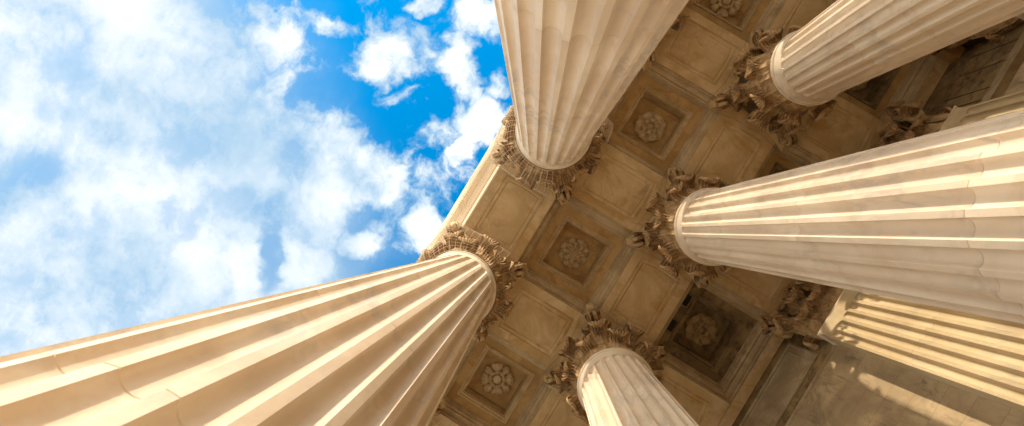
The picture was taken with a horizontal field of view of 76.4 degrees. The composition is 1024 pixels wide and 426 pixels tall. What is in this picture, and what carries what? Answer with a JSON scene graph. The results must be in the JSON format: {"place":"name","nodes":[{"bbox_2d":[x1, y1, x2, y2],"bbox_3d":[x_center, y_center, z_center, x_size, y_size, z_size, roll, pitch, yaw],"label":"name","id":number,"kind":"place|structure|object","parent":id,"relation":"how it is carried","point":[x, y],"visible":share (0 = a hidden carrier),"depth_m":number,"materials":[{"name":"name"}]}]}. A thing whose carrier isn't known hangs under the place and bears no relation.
{"place":"outdoors","nodes":[
{"label":"outdoors","id":0,"kind":"place"},
{"bbox_2d":[0,0,512,356],"label":"sky","id":1,"kind":"structure","parent":0,"point":[160,159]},
{"bbox_2d":[430,414,459,425],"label":"ceiling beam","id":2,"kind":"structure","parent":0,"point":[441,420],"depth_m":16.35,"materials":[{"name":"stone"}]},
{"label":"portico floor","id":3,"kind":"structure","parent":0,"visible":0},
{"bbox_2d":[0,221,528,425],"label":"marble column","id":4,"kind":"structure","parent":3,"relation":"on","point":[388,347],"depth_m":3.16,"materials":[{"name":"beige stone"}]},
{"bbox_2d":[418,220,509,266],"bbox_3d":[-1.428,1.504,15.204,1.788,2.383,2.474,31,-91,2],"label":"bird netting","id":5,"kind":"object","parent":4,"relation":"attached to","point":[438,235],"visible":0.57,"depth_m":14.84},
{"bbox_2d":[434,250,496,317],"bbox_3d":[-1.147,1.482,13.966,1.706,0.059,1.373,9,-91,2],"label":"column neck ring","id":6,"kind":"object","parent":4,"relation":"attached to","point":[488,265],"visible":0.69,"depth_m":13.95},
{"bbox_2d":[487,277,584,368],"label":"ceiling beam","id":7,"kind":"structure","parent":4,"relation":"on","point":[539,324],"depth_m":16.36,"materials":[{"name":"stone"}]},
{"bbox_2d":[517,196,636,313],"bbox_3d":[1.659,1.058,17.030,2.391,1.342,2.414,31,-91,2],"label":"ceiling coffer","id":8,"kind":"object","parent":4,"relation":"on","point":[576,254],"visible":0.98,"depth_m":17.05,"materials":[{"name":"stone"}]},
{"bbox_2d":[428,399,445,425],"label":"marble column","id":9,"kind":"structure","parent":3,"relation":"on","point":[442,404],"depth_m":16.05,"materials":[{"name":"brown stone"}]},
{"bbox_2d":[428,125,505,248],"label":"entablature","id":10,"kind":"structure","parent":9,"relation":"on","point":[476,200],"depth_m":18.94,"materials":[{"name":"stone"}]},
{"bbox_2d":[428,126,503,248],"bbox_3d":[-0.896,-0.937,17.795,0.747,2.645,9.218,31,-91,2],"label":"bird netting","id":11,"kind":"object","parent":10,"relation":"attached to","point":[471,189],"visible":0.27,"depth_m":17.87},
{"bbox_2d":[441,329,551,425],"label":"ceiling coffer","id":12,"kind":"object","parent":9,"relation":"on","point":[496,381],"visible":0.99,"depth_m":17.04,"materials":[{"name":"stone"}]},
{"bbox_2d":[491,0,688,205],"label":"marble column","id":13,"kind":"structure","parent":3,"relation":"on","point":[573,67],"depth_m":6.07,"materials":[{"name":"beige stone"}]},
{"bbox_2d":[463,165,555,261],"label":"ceiling beam","id":14,"kind":"structure","parent":13,"relation":"on","point":[534,222],"depth_m":16.46,"materials":[{"name":"stone"}]},
{"bbox_2d":[466,165,547,258],"bbox_3d":[-0.198,-0.076,16.422,1.399,0.020,2.800,31,-91,2],"label":"bird netting","id":15,"kind":"object","parent":14,"relation":"attached to","point":[507,212],"visible":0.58,"depth_m":16.41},
{"bbox_2d":[489,107,613,197],"bbox_3d":[0.911,-1.755,15.227,2.404,2.383,2.473,31,-91,2],"label":"bird netting","id":16,"kind":"object","parent":13,"relation":"attached to","point":[610,122],"visible":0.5,"depth_m":14.92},
{"bbox_2d":[514,121,590,169],"bbox_3d":[0.799,-1.732,14.000,1.482,0.060,1.706,-21,-92,1],"label":"column neck ring","id":17,"kind":"object","parent":13,"relation":"attached to","point":[540,167],"visible":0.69,"depth_m":13.98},
{"bbox_2d":[570,140,666,231],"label":"ceiling beam","id":18,"kind":"structure","parent":13,"relation":"on","point":[619,187],"depth_m":16.39,"materials":[{"name":"stone"}]},
{"bbox_2d":[543,303,698,425],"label":"marble column","id":19,"kind":"structure","parent":3,"relation":"on","point":[604,369],"depth_m":13.03,"materials":[{"name":"beige stone"}]},
{"bbox_2d":[529,387,589,425],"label":"ceiling beam","id":20,"kind":"structure","parent":19,"relation":"on","point":[555,409],"depth_m":16.28,"materials":[{"name":"stone"}]},
{"bbox_2d":[539,300,667,393],"bbox_3d":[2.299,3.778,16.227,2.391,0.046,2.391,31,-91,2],"label":"column capital","id":21,"kind":"object","parent":19,"relation":"attached to","point":[574,331],"visible":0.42,"depth_m":16.28,"materials":[{"name":"brown stone"}]},
{"bbox_2d":[653,363,729,425],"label":"ceiling beam","id":22,"kind":"structure","parent":19,"relation":"on","point":[701,405],"depth_m":16.18,"materials":[{"name":"stone"}]},
{"bbox_2d":[642,0,691,69],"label":"marble column","id":23,"kind":"structure","parent":3,"relation":"on","point":[679,22],"depth_m":15.49,"materials":[{"name":"brown stone"}]},
{"bbox_2d":[654,6,748,96],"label":"ceiling beam","id":24,"kind":"structure","parent":23,"relation":"on","point":[700,51],"depth_m":16.43,"materials":[{"name":"stone"}]},
{"bbox_2d":[626,110,1023,323],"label":"marble column","id":25,"kind":"structure","parent":3,"relation":"on","point":[935,219],"depth_m":5.97,"materials":[{"name":"beige stone"}]},
{"bbox_2d":[600,247,691,344],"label":"ceiling beam","id":26,"kind":"structure","parent":25,"relation":"on","point":[646,293],"depth_m":16.30,"materials":[{"name":"stone"}]},
{"bbox_2d":[602,61,719,178],"bbox_3d":[3.735,-2.361,17.065,2.391,1.342,2.414,31,-91,2],"label":"ceiling coffer","id":27,"kind":"object","parent":25,"relation":"on","point":[660,117],"visible":1,"depth_m":17.09,"materials":[{"name":"stone"}]},
{"bbox_2d":[712,266,796,313],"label":"ceiling beam","id":28,"kind":"structure","parent":25,"relation":"on","point":[765,292],"depth_m":16.22,"materials":[{"name":"stone"}]},
{"bbox_2d":[708,0,1023,150],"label":"marble column","id":29,"kind":"structure","parent":3,"relation":"on","point":[777,88],"depth_m":11.71,"materials":[{"name":"beige stone"}]},
{"bbox_2d":[684,110,774,188],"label":"ceiling beam","id":30,"kind":"structure","parent":29,"relation":"on","point":[731,151],"depth_m":16.34,"materials":[{"name":"stone"}]},
{"bbox_2d":[686,0,785,42],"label":"ceiling coffer","id":31,"kind":"object","parent":29,"relation":"on","point":[741,19],"visible":0.98,"depth_m":17.13,"materials":[{"name":"stone"}]},
{"bbox_2d":[703,27,803,153],"bbox_3d":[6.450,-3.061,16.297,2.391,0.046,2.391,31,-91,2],"label":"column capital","id":32,"kind":"object","parent":29,"relation":"attached to","point":[735,119],"visible":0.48,"depth_m":16.31,"materials":[{"name":"brown stone"}]},
{"bbox_2d":[797,95,884,160],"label":"ceiling beam","id":33,"kind":"structure","parent":29,"relation":"on","point":[844,127],"depth_m":16.26,"materials":[{"name":"stone"}]},
{"bbox_2d":[838,54,938,122],"bbox_3d":[9.207,-3.720,16.938,2.388,1.342,2.414,31,-91,2],"label":"ceiling coffer","id":34,"kind":"object","parent":29,"relation":"on","point":[875,96],"visible":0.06,"depth_m":16.93,"materials":[{"name":"stone"}]},
{"bbox_2d":[732,23,1023,425],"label":"marble wall","id":35,"kind":"structure","parent":3,"relation":"on","point":[800,383],"depth_m":13.21,"materials":[{"name":"beige stone"}]},
{"bbox_2d":[758,280,1023,411],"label":"marble pilaster","id":36,"kind":"object","parent":3,"relation":"on","point":[981,356],"visible":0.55,"depth_m":10.88,"materials":[{"name":"beige stone"}]},
{"bbox_2d":[653,279,773,403],"bbox_3d":[5.056,3.118,16.867,2.388,1.342,2.414,31,-91,2],"label":"ceiling coffer","id":37,"kind":"object","parent":36,"relation":"on","point":[713,339],"visible":0.98,"depth_m":16.88,"materials":[{"name":"stone"}]},
{"bbox_2d":[753,143,823,178],"bbox_3d":[7.132,-0.301,16.903,2.388,1.342,2.414,31,-91,2],"label":"ceiling coffer","id":38,"kind":"object","parent":36,"relation":"on","point":[777,161],"depth_m":16.80,"materials":[{"name":"stone"}]},
{"bbox_2d":[868,90,1023,149],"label":"marble pilaster","id":39,"kind":"object","parent":3,"relation":"on","point":[904,121],"visible":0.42,"depth_m":14.42,"materials":[{"name":"beige stone"}]},
{"bbox_2d":[930,13,1023,63],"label":"marble pilaster","id":40,"kind":"object","parent":3,"relation":"on","point":[951,53],"visible":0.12,"depth_m":15.03,"materials":[{"name":"brown stone"}]},
{"bbox_3d":[8.251,-6.737,7.361,2.551,18.023,2.552,31,-91,2],"label":"marble column","id":41,"kind":"object","parent":3,"relation":"on","visible":0},
{"bbox_2d":[769,0,836,38],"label":"ceiling beam","id":42,"kind":"structure","parent":41,"relation":"on","point":[802,13],"depth_m":16.38,"materials":[{"name":"stone"}]},
{"bbox_3d":[8.310,1.012,18.061,16.792,3.800,23.960,31,-91,2],"label":"portico roof","id":43,"kind":"object","parent":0,"visible":0},
{"bbox_2d":[718,58,949,425],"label":"wall beam","id":44,"kind":"structure","parent":43,"relation":"attached to","point":[754,376],"depth_m":16.15,"materials":[{"name":"stone"}]}
]}

